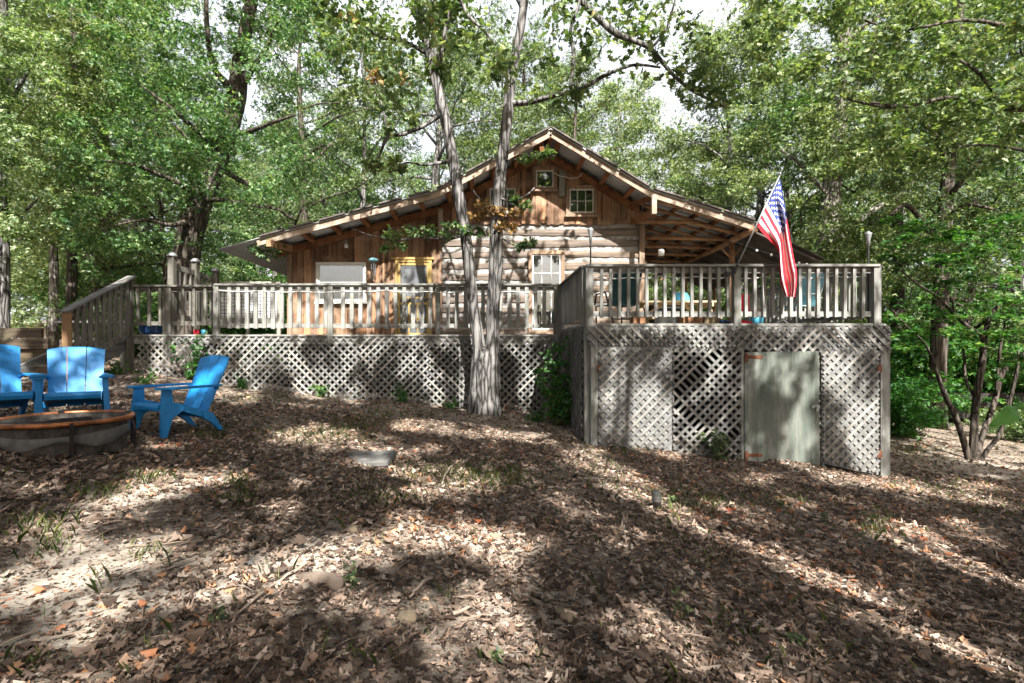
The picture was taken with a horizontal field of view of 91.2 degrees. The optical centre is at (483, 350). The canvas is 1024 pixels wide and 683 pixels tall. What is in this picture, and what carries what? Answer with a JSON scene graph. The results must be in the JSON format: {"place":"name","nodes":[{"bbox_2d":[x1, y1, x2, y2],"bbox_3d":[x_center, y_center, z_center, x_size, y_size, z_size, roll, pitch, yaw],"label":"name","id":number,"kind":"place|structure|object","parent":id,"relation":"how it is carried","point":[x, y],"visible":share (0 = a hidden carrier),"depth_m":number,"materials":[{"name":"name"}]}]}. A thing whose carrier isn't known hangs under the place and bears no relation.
{"place":"outdoors","nodes":[
{"label":"outdoors","id":0,"kind":"place"},
{"bbox_2d":[0,339,1023,682],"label":"ground","id":1,"kind":"structure","parent":0,"point":[78,567],"depth_m":3.06,"materials":[{"name":"plant"}]},
{"bbox_2d":[0,344,47,414],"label":"adirondack chair","id":2,"kind":"object","parent":1,"relation":"on","point":[11,393],"visible":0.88,"depth_m":6.14,"materials":[{"name":"blue plastic"}]},
{"bbox_2d":[0,328,58,372],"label":"plank wall","id":3,"kind":"structure","parent":1,"relation":"on","point":[31,343],"depth_m":10.41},
{"bbox_2d":[10,294,61,338],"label":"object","id":4,"kind":"structure","parent":1,"relation":"on","point":[44,321],"depth_m":27.03,"materials":[{"name":"beige"}]},
{"bbox_2d":[0,0,81,327],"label":"slim tree","id":5,"kind":"object","parent":1,"relation":"on","point":[9,38],"visible":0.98,"depth_m":13.64,"materials":[{"name":"green plant"}]},
{"bbox_2d":[7,0,79,289],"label":"forest tree","id":6,"kind":"object","parent":1,"relation":"on","point":[15,242],"visible":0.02,"depth_m":32.83,"materials":[{"name":"green plant"}]},
{"bbox_2d":[10,291,86,327],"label":"bush","id":7,"kind":"object","parent":1,"relation":"on","point":[15,320],"visible":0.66,"depth_m":17.12,"materials":[{"name":"green plant"}]},
{"bbox_2d":[0,410,135,459],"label":"fire pit","id":8,"kind":"object","parent":1,"relation":"on","point":[110,430],"visible":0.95,"depth_m":4.17,"materials":[{"name":"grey metal"}]},
{"bbox_2d":[30,417,91,423],"bbox_3d":[-3.751,0.650,4.451,0.424,0.096,0.074,0,0,-23],"label":"charred log","id":9,"kind":"object","parent":8,"relation":"in","point":[62,419],"visible":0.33,"depth_m":4.42,"materials":[{"name":"brown wood"}]},
{"bbox_2d":[7,0,133,337],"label":"slim tree","id":10,"kind":"object","parent":1,"relation":"on","point":[53,277],"visible":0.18,"depth_m":18.64,"materials":[{"name":"green plant"}]},
{"bbox_2d":[29,347,114,412],"bbox_3d":[-5.211,0.419,6.388,0.800,0.939,1.009,0,0,-37],"label":"adirondack chair","id":11,"kind":"object","parent":1,"relation":"on","point":[62,361],"visible":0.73,"depth_m":6.58,"materials":[{"name":"blue plastic"}]},
{"bbox_2d":[10,217,138,338],"bbox_3d":[-22.194,-3.518,28.638,11.013,6.967,9.769,0,0,-41],"label":"bush","id":12,"kind":"object","parent":1,"relation":"on","point":[22,278],"visible":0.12,"depth_m":25.88,"materials":[{"name":"green plant"}]},
{"bbox_2d":[30,260,124,336],"bbox_3d":[-19.959,-2.303,27.185,7.178,4.788,5.650,0,0,-15],"label":"bush","id":13,"kind":"object","parent":1,"relation":"on","point":[44,293],"visible":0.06,"depth_m":25.43,"materials":[{"name":"green plant"}]},
{"bbox_2d":[21,276,135,382],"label":"deck stairs","id":14,"kind":"structure","parent":1,"relation":"on","point":[122,341],"depth_m":10.11,"materials":[{"name":"grey wood"}]},
{"bbox_2d":[8,0,152,320],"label":"slim tree","id":15,"kind":"object","parent":1,"relation":"on","point":[71,280],"visible":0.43,"depth_m":15.99,"materials":[{"name":"green plant"}]},
{"bbox_2d":[0,0,161,282],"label":"forest tree","id":16,"kind":"object","parent":1,"relation":"on","point":[21,112],"visible":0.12,"depth_m":18.88,"materials":[{"name":"green plant"}]},
{"bbox_2d":[54,321,125,368],"bbox_3d":[-9.400,-0.111,12.175,1.800,1.197,0.350,0,0,0],"label":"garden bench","id":17,"kind":"object","parent":1,"relation":"on","point":[122,357],"visible":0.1,"depth_m":12.05,"materials":[{"name":"brown wood"}]},
{"bbox_2d":[35,260,163,312],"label":"bush","id":18,"kind":"object","parent":1,"relation":"on","point":[83,284],"visible":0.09,"depth_m":23.28,"materials":[{"name":"green plant"}]},
{"bbox_2d":[69,295,153,357],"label":"bush","id":19,"kind":"object","parent":1,"relation":"on","point":[137,351],"visible":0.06,"depth_m":16.66,"materials":[{"name":"green plant"}]},
{"bbox_2d":[7,0,217,347],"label":"forest tree","id":20,"kind":"object","parent":1,"relation":"on","point":[134,260],"visible":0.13,"depth_m":21.11,"materials":[{"name":"green plant"}]},
{"bbox_2d":[105,359,131,374],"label":"weed","id":21,"kind":"object","parent":1,"relation":"on","point":[113,370],"visible":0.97,"depth_m":10.40,"materials":[{"name":"green plant"}]},
{"bbox_2d":[41,107,218,274],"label":"forest tree","id":22,"kind":"object","parent":1,"relation":"on","point":[146,224],"visible":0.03,"depth_m":43.11,"materials":[{"name":"green plant"}]},
{"bbox_2d":[9,0,252,328],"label":"forest tree","id":23,"kind":"object","parent":1,"relation":"on","point":[14,253],"visible":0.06,"depth_m":21.74,"materials":[{"name":"green plant"}]},
{"bbox_2d":[14,2,264,259],"bbox_3d":[-21.708,-12.216,31.017,15.179,23.763,12.359,0,0,4],"label":"forest tree","id":24,"kind":"object","parent":1,"relation":"on","point":[126,219],"visible":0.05,"depth_m":30.90,"materials":[{"name":"green plant"}]},
{"bbox_2d":[132,368,157,383],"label":"weed","id":25,"kind":"object","parent":1,"relation":"on","point":[149,377],"visible":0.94,"depth_m":9.56,"materials":[{"name":"green plant"}]},
{"bbox_2d":[75,292,222,358],"bbox_3d":[-10.432,-0.704,16.864,3.899,2.962,4.455,0,0,29],"label":"bush","id":26,"kind":"object","parent":1,"relation":"on","point":[155,299],"visible":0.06,"depth_m":15.81,"materials":[{"name":"green plant"}]},
{"bbox_2d":[51,28,285,333],"bbox_3d":[-11.863,-5.541,18.852,8.543,12.081,7.264,0,0,42],"label":"forest tree","id":27,"kind":"object","parent":1,"relation":"on","point":[161,211],"visible":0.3,"depth_m":18.31,"materials":[{"name":"green plant"}]},
{"bbox_2d":[127,355,229,437],"bbox_3d":[-3.723,0.531,6.184,0.800,0.939,0.888,0,0,30],"label":"adirondack chair","id":28,"kind":"object","parent":1,"relation":"on","point":[203,385],"visible":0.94,"depth_m":6.20,"materials":[{"name":"blue plastic"}]},
{"bbox_2d":[38,0,341,363],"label":"shade oak","id":29,"kind":"object","parent":1,"relation":"on","point":[208,170],"visible":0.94,"depth_m":13.93,"materials":[{"name":"green plant"}]},
{"bbox_2d":[164,331,217,379],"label":"climbing bush","id":30,"kind":"object","parent":1,"relation":"on","point":[191,372],"visible":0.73,"depth_m":10.70,"materials":[{"name":"green plant"}]},
{"bbox_2d":[200,265,286,355],"bbox_3d":[-12.175,-1.528,22.458,6.572,4.158,5.830,0,0,38],"label":"bush","id":31,"kind":"object","parent":1,"relation":"on","point":[226,279],"visible":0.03,"depth_m":21.16,"materials":[{"name":"green plant"}]},
{"bbox_2d":[201,265,286,344],"bbox_3d":[-13.913,-2.328,29.906,6.798,5.761,8.637,0,0,-15],"label":"bush","id":32,"kind":"object","parent":1,"relation":"on","point":[225,270],"visible":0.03,"depth_m":28.18,"materials":[{"name":"green plant"}]},
{"bbox_2d":[208,292,289,362],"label":"bush","id":33,"kind":"object","parent":1,"relation":"on","point":[252,331],"visible":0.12,"depth_m":18.22,"materials":[{"name":"green plant"}]},
{"bbox_2d":[200,149,311,279],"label":"forest tree","id":34,"kind":"object","parent":1,"relation":"on","point":[219,228],"visible":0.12,"depth_m":46.70,"materials":[{"name":"green plant"}]},
{"bbox_2d":[228,266,290,353],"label":"bush","id":35,"kind":"object","parent":1,"relation":"on","point":[253,276],"visible":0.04,"depth_m":25.66,"materials":[{"name":"green plant"}]},
{"bbox_2d":[225,560,311,620],"bbox_3d":[-1.030,1.170,2.331,0.082,0.098,0.738,0,0,20],"label":"stick","id":36,"kind":"object","parent":1,"relation":"on","point":[269,586],"visible":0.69,"depth_m":2.39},
{"bbox_2d":[205,103,357,280],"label":"forest tree","id":37,"kind":"object","parent":1,"relation":"on","point":[242,263],"visible":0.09,"depth_m":33.92,"materials":[{"name":"plant"}]},
{"bbox_2d":[228,80,395,238],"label":"forest tree","id":38,"kind":"object","parent":1,"relation":"on","point":[306,112],"visible":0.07,"depth_m":33.56,"materials":[{"name":"plant"}]},
{"bbox_2d":[213,0,414,244],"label":"forest tree","id":39,"kind":"object","parent":1,"relation":"on","point":[303,216],"visible":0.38,"depth_m":22.22,"materials":[{"name":"green plant"}]},
{"bbox_2d":[299,571,345,591],"bbox_3d":[-0.803,1.150,2.506,0.242,0.081,0.076,0,0,21],"label":"rock","id":40,"kind":"object","parent":1,"relation":"on","point":[334,581],"visible":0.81,"depth_m":2.48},
{"bbox_2d":[294,132,381,222],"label":"forest tree","id":41,"kind":"object","parent":1,"relation":"on","point":[334,178],"visible":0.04,"depth_m":45.02,"materials":[{"name":"green plant"}]},
{"bbox_2d":[132,252,558,414],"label":"wooden deck","id":42,"kind":"structure","parent":1,"relation":"on","point":[173,300],"depth_m":10.95,"materials":[{"name":"grey wood"}]},
{"bbox_2d":[134,295,162,334],"bbox_3d":[-7.668,-0.806,11.413,0.854,0.931,0.944,0,0,0],"label":"planter","id":43,"kind":"object","parent":42,"relation":"on","point":[150,330],"visible":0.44,"depth_m":11.36,"materials":[{"name":"blue ceramic"}]},
{"bbox_2d":[219,282,280,334],"bbox_3d":[-6.135,-1.060,13.005,1.730,1.440,0.080,0,0,0],"label":"wire fence","id":44,"kind":"object","parent":42,"relation":"on","point":[223,307],"visible":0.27,"depth_m":13.00,"materials":[{"name":"grey metal"}]},
{"bbox_2d":[218,290,551,292],"bbox_3d":[-2.150,-1.290,10.952,7.302,0.066,0.014,0,0,0],"label":"rope light","id":45,"kind":"object","parent":42,"relation":"attached to","point":[379,290],"visible":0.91,"depth_m":10.95,"materials":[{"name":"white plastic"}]},
{"bbox_2d":[247,9,461,240],"bbox_3d":[-5.984,-8.295,26.793,12.078,18.297,10.943,0,0,29],"label":"forest tree","id":46,"kind":"object","parent":1,"relation":"on","point":[363,197],"visible":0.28,"depth_m":25.88,"materials":[{"name":"plant"}]},
{"bbox_2d":[344,450,396,466],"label":"paving slab","id":47,"kind":"structure","parent":1,"relation":"on","point":[381,458],"depth_m":5.26,"materials":[{"name":"stone"}]},
{"bbox_2d":[316,117,445,208],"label":"forest tree","id":48,"kind":"object","parent":1,"relation":"on","point":[418,160],"visible":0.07,"depth_m":43.10,"materials":[{"name":"green plant"}]},
{"bbox_2d":[397,609,417,624],"bbox_3d":[-0.348,1.210,2.275,0.093,0.060,0.098,0,0,-13],"label":"rock","id":49,"kind":"object","parent":1,"relation":"on","point":[409,615],"visible":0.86,"depth_m":2.25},
{"bbox_2d":[349,31,492,205],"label":"forest tree","id":50,"kind":"object","parent":1,"relation":"on","point":[446,93],"visible":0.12,"depth_m":31.20,"materials":[{"name":"green plant"}]},
{"bbox_2d":[312,0,573,198],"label":"forest tree","id":51,"kind":"object","parent":1,"relation":"on","point":[433,176],"visible":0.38,"depth_m":23.43,"materials":[{"name":"green plant"}]},
{"bbox_2d":[0,389,1022,682],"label":"twigs","id":52,"kind":"object","parent":1,"relation":"on","point":[474,559],"visible":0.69,"depth_m":2.81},
{"bbox_2d":[0,359,1023,682],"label":"fallen leaves","id":53,"kind":"object","parent":1,"relation":"on","point":[200,645],"visible":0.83,"depth_m":3.23,"materials":[{"name":"brown plant"}]},
{"bbox_2d":[0,405,1023,682],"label":"leaf fragments","id":54,"kind":"object","parent":1,"relation":"on","point":[80,593],"visible":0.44,"depth_m":2.61,"materials":[{"name":"brown plant"}]},
{"bbox_2d":[404,24,620,193],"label":"forest tree","id":55,"kind":"object","parent":1,"relation":"on","point":[489,102],"visible":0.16,"depth_m":27.45,"materials":[{"name":"green plant"}]},
{"bbox_2d":[11,115,1022,313],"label":"distant woods","id":56,"kind":"object","parent":1,"relation":"on","point":[217,223],"visible":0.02,"depth_m":60.95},
{"bbox_2d":[218,126,824,403],"bbox_3d":[1.000,-1.959,16.153,15.100,7.118,7.893,0,0,0],"label":"log cabin","id":57,"kind":"object","parent":1,"relation":"on","point":[627,217],"visible":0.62,"depth_m":13.39,"materials":[{"name":"brown wood"}]},
{"bbox_2d":[314,262,366,303],"bbox_3d":[-3.800,-1.797,13.380,1.400,1.105,0.160,0,0,0],"label":"window","id":58,"kind":"structure","parent":57,"relation":"in","point":[326,272],"depth_m":13.43,"materials":[{"name":"white glass"}]},
{"bbox_2d":[398,263,428,334],"bbox_3d":[-1.870,-1.350,13.357,0.820,1.980,0.075,0,0,0],"label":"screen door","id":59,"kind":"structure","parent":57,"relation":"in","point":[407,272],"depth_m":13.38,"materials":[{"name":"yellow wood"}]},
{"bbox_2d":[486,184,519,216],"bbox_3d":[0.515,-3.979,13.325,0.930,0.863,0.110,0,0,0],"label":"window","id":60,"kind":"structure","parent":57,"relation":"in","point":[514,187],"depth_m":13.31,"materials":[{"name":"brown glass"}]},
{"bbox_2d":[532,166,558,191],"bbox_3d":[1.635,-4.559,13.325,0.710,0.663,0.110,0,0,0],"label":"window","id":61,"kind":"structure","parent":57,"relation":"in","point":[553,188],"depth_m":13.31,"materials":[{"name":"brown wood"}]},
{"bbox_2d":[527,250,564,333],"bbox_3d":[1.680,-1.545,13.338,1.020,2.230,0.135,0,0,0],"label":"door","id":62,"kind":"structure","parent":57,"relation":"in","point":[534,254],"depth_m":13.34,"materials":[{"name":"white glass"}]},
{"bbox_2d":[565,185,598,216],"bbox_3d":[2.615,-3.969,13.325,0.890,0.843,0.110,0,0,0],"label":"window","id":63,"kind":"structure","parent":57,"relation":"in","point":[569,188],"depth_m":13.31,"materials":[{"name":"beige wood"}]},
{"bbox_2d":[302,0,744,416],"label":"forked oak","id":64,"kind":"object","parent":1,"relation":"on","point":[485,393],"visible":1,"depth_m":10.01,"materials":[{"name":"green plant"}]},
{"bbox_2d":[453,9,638,161],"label":"forest tree","id":65,"kind":"object","parent":1,"relation":"on","point":[530,54],"visible":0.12,"depth_m":31.14,"materials":[{"name":"green plant"}]},
{"bbox_2d":[530,336,582,425],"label":"climbing bush","id":66,"kind":"object","parent":1,"relation":"on","point":[560,413],"visible":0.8,"depth_m":9.59,"materials":[{"name":"green plant"}]},
{"bbox_2d":[555,606,577,623],"bbox_3d":[0.408,1.313,2.479,0.078,0.063,0.138,0,0,-35],"label":"rock","id":67,"kind":"object","parent":1,"relation":"on","point":[568,615],"visible":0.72,"depth_m":2.45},
{"bbox_2d":[510,26,675,300],"bbox_3d":[5.306,-6.717,24.753,8.308,17.452,10.837,0,0,25],"label":"forest tree","id":68,"kind":"object","parent":1,"relation":"on","point":[592,137],"visible":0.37,"depth_m":24.12,"materials":[{"name":"green plant"}]},
{"bbox_2d":[531,70,711,284],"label":"forest tree","id":69,"kind":"object","parent":1,"relation":"on","point":[632,101],"visible":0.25,"depth_m":32.48,"materials":[{"name":"green plant"}]},
{"bbox_2d":[669,582,694,619],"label":"weed","id":70,"kind":"object","parent":1,"relation":"on","point":[687,608],"visible":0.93,"depth_m":2.59,"materials":[{"name":"green plant"}]},
{"bbox_2d":[633,123,769,310],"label":"forest tree","id":71,"kind":"object","parent":1,"relation":"on","point":[715,167],"visible":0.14,"depth_m":31.84,"materials":[{"name":"green plant"}]},
{"bbox_2d":[697,428,730,461],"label":"climbing bush","id":72,"kind":"object","parent":1,"relation":"on","point":[715,449],"visible":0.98,"depth_m":8.05,"materials":[{"name":"green plant"}]},
{"bbox_2d":[558,264,891,476],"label":"storage deck","id":73,"kind":"structure","parent":1,"relation":"on","point":[745,385],"depth_m":8.23,"materials":[{"name":"grey wood"}]},
{"bbox_2d":[594,273,641,322],"bbox_3d":[2.503,-0.944,9.297,0.614,1.021,0.760,0,0,-15],"label":"patio chair","id":74,"kind":"object","parent":73,"relation":"on","point":[623,293],"visible":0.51,"depth_m":9.09,"materials":[{"name":"teal metal"}]},
{"bbox_2d":[598,347,673,450],"bbox_3d":[2.495,0.850,8.213,1.250,1.820,0.075,0,0,0],"label":"lattice panel","id":75,"kind":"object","parent":73,"relation":"in","point":[635,387],"depth_m":8.21,"materials":[{"name":"grey wood"}]},
{"bbox_2d":[622,301,721,322],"bbox_3d":[4.300,-0.707,11.425,1.900,0.777,1.530,0,0,0],"label":"picnic table","id":76,"kind":"object","parent":73,"relation":"on","point":[660,304],"visible":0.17,"depth_m":11.32,"materials":[{"name":"brown wood"}]},
{"bbox_2d":[724,173,796,296],"bbox_3d":[4.481,-1.843,8.066,1.093,2.001,0.182,0,0,11],"label":"flag","id":77,"kind":"object","parent":73,"relation":"attached to","point":[773,226],"visible":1,"depth_m":8.01,"materials":[{"name":"multicoloured fabric"}]},
{"bbox_2d":[744,351,819,464],"bbox_3d":[4.908,1.020,8.203,1.245,2.020,0.055,0,0,0],"label":"plywood door","id":78,"kind":"structure","parent":73,"relation":"in","point":[782,417],"depth_m":8.21,"materials":[{"name":"grey wood"}]},
{"bbox_2d":[773,273,827,322],"bbox_3d":[6.140,-0.974,9.711,0.760,1.081,0.614,0,0,-12],"label":"patio chair","id":79,"kind":"object","parent":73,"relation":"on","point":[812,292],"visible":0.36,"depth_m":9.72,"materials":[{"name":"grey metal"}]},
{"bbox_2d":[821,350,881,474],"bbox_3d":[6.039,1.025,8.225,0.982,2.050,0.051,0,0,0],"label":"lattice panel","id":80,"kind":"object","parent":73,"relation":"in","point":[850,416],"depth_m":8.21,"materials":[{"name":"grey wood"}]},
{"bbox_2d":[865,231,871,322],"bbox_3d":[6.475,-1.225,8.420,0.104,1.550,0.101,0,0,0],"label":"garden torch","id":81,"kind":"object","parent":73,"relation":"on","point":[868,234],"visible":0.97,"depth_m":8.41,"materials":[{"name":"black metal"}]},
{"bbox_2d":[688,116,816,307],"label":"forest tree","id":82,"kind":"object","parent":1,"relation":"on","point":[744,212],"visible":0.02,"depth_m":45.87,"materials":[{"name":"green plant"}]},
{"bbox_2d":[622,0,890,322],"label":"forest tree","id":83,"kind":"object","parent":1,"relation":"on","point":[727,132],"visible":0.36,"depth_m":23.05,"materials":[{"name":"green plant"}]},
{"bbox_2d":[649,125,880,319],"bbox_3d":[17.329,-6.101,33.617,13.024,17.751,13.689,0,0,10],"label":"forest tree","id":84,"kind":"object","parent":1,"relation":"on","point":[740,212],"visible":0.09,"depth_m":32.12,"materials":[{"name":"green plant"}]},
{"bbox_2d":[644,1,927,310],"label":"forest tree","id":85,"kind":"object","parent":1,"relation":"on","point":[758,208],"visible":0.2,"depth_m":22.52,"materials":[{"name":"green plant"}]},
{"bbox_2d":[670,36,940,322],"bbox_3d":[12.020,-4.767,20.305,9.662,14.656,8.755,0,0,45],"label":"forest tree","id":86,"kind":"object","parent":1,"relation":"on","point":[803,100],"visible":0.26,"depth_m":18.97,"materials":[{"name":"plant"}]},
{"bbox_2d":[733,18,924,310],"bbox_3d":[22.100,-9.425,31.757,10.895,24.641,14.212,0,0,15],"label":"forest tree","id":87,"kind":"object","parent":1,"relation":"on","point":[818,73],"visible":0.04,"depth_m":32.08,"materials":[{"name":"green plant"}]},
{"bbox_2d":[716,0,996,415],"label":"pale forked tree","id":88,"kind":"object","parent":1,"relation":"on","point":[833,233],"visible":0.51,"depth_m":16.24,"materials":[{"name":"green plant"}]},
{"bbox_2d":[720,0,1023,344],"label":"forest tree","id":89,"kind":"object","parent":1,"relation":"on","point":[901,293],"visible":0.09,"depth_m":20.96,"materials":[{"name":"green plant"}]},
{"bbox_2d":[732,0,1023,180],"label":"overhanging oak","id":90,"kind":"object","parent":1,"relation":"on","point":[895,151],"visible":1,"depth_m":10.88,"materials":[{"name":"green plant"}]},
{"bbox_2d":[792,317,988,405],"bbox_3d":[13.818,0.714,18.957,5.140,4.356,6.531,0,0,-9],"label":"bush","id":91,"kind":"object","parent":1,"relation":"on","point":[920,363],"visible":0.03,"depth_m":16.92,"materials":[{"name":"green plant"}]},
{"bbox_2d":[792,54,1014,329],"bbox_3d":[28.687,-8.261,33.707,14.505,22.449,13.142,0,0,34],"label":"forest tree","id":92,"kind":"object","parent":1,"relation":"on","point":[920,293],"visible":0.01,"depth_m":32.77,"materials":[{"name":"plant"}]},
{"bbox_2d":[890,374,958,440],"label":"bush","id":93,"kind":"object","parent":1,"relation":"on","point":[907,415],"visible":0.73,"depth_m":13.09,"materials":[{"name":"green plant"}]},
{"bbox_2d":[839,296,1023,389],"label":"bush","id":94,"kind":"object","parent":1,"relation":"on","point":[928,327],"visible":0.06,"depth_m":19.94,"materials":[{"name":"green plant"}]},
{"bbox_2d":[841,0,1023,428],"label":"lane tree","id":95,"kind":"object","parent":1,"relation":"on","point":[949,188],"visible":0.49,"depth_m":14.63,"materials":[{"name":"green plant"}]},
{"bbox_2d":[841,0,1023,344],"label":"forest tree","id":96,"kind":"object","parent":1,"relation":"on","point":[1003,293],"visible":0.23,"depth_m":15.50,"materials":[{"name":"plant"}]},
{"bbox_2d":[845,3,1023,361],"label":"forest tree","id":97,"kind":"object","parent":1,"relation":"on","point":[1002,169],"visible":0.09,"depth_m":19.11,"materials":[{"name":"green plant"}]},
{"bbox_2d":[890,335,982,414],"bbox_3d":[14.544,1.117,17.643,5.170,3.448,4.069,0,0,0],"label":"bush","id":98,"kind":"object","parent":1,"relation":"on","point":[963,404],"visible":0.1,"depth_m":16.64,"materials":[{"name":"green plant"}]},
{"bbox_2d":[875,211,1023,460],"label":"understory shrub","id":99,"kind":"object","parent":1,"relation":"on","point":[973,448],"visible":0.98,"depth_m":10.49,"materials":[{"name":"green plant"}]},
{"bbox_2d":[891,328,1007,392],"bbox_3d":[15.465,1.019,18.555,5.714,3.811,4.497,0,0,2],"label":"bush","id":100,"kind":"object","parent":1,"relation":"on","point":[993,344],"visible":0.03,"depth_m":17.55,"materials":[{"name":"green plant"}]},
{"bbox_2d":[879,11,1023,321],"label":"forest tree","id":101,"kind":"object","parent":1,"relation":"on","point":[1021,282],"visible":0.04,"depth_m":32.66,"materials":[{"name":"green plant"}]},
{"bbox_2d":[910,125,1022,312],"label":"forest tree","id":102,"kind":"object","parent":1,"relation":"on","point":[983,233],"visible":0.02,"depth_m":44.09,"materials":[{"name":"plant"}]},
{"bbox_2d":[918,319,1023,420],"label":"bush","id":103,"kind":"object","parent":1,"relation":"on","point":[988,387],"visible":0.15,"depth_m":17.35,"materials":[{"name":"green plant"}]},
{"bbox_2d":[919,393,1023,418],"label":"timber wall","id":104,"kind":"structure","parent":1,"relation":"on","point":[965,415],"depth_m":17.20,"materials":[{"name":"brown wood"}]},
{"bbox_2d":[964,402,1023,442],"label":"bush","id":105,"kind":"object","parent":1,"relation":"on","point":[1011,428],"visible":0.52,"depth_m":13.16,"materials":[{"name":"green plant"}]},
{"bbox_2d":[988,402,1023,426],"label":"sapling","id":106,"kind":"object","parent":1,"relation":"on","point":[1008,414],"visible":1,"depth_m":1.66,"materials":[{"name":"green plant"}]},
{"bbox_2d":[0,387,1023,681],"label":"grass","id":107,"kind":"structure","parent":0,"point":[246,489],"depth_m":4.20,"materials":[{"name":"plant"}]},
{"bbox_2d":[8,0,1023,309],"label":"sky","id":108,"kind":"structure","parent":0,"point":[696,6],"materials":[{"name":"white"}]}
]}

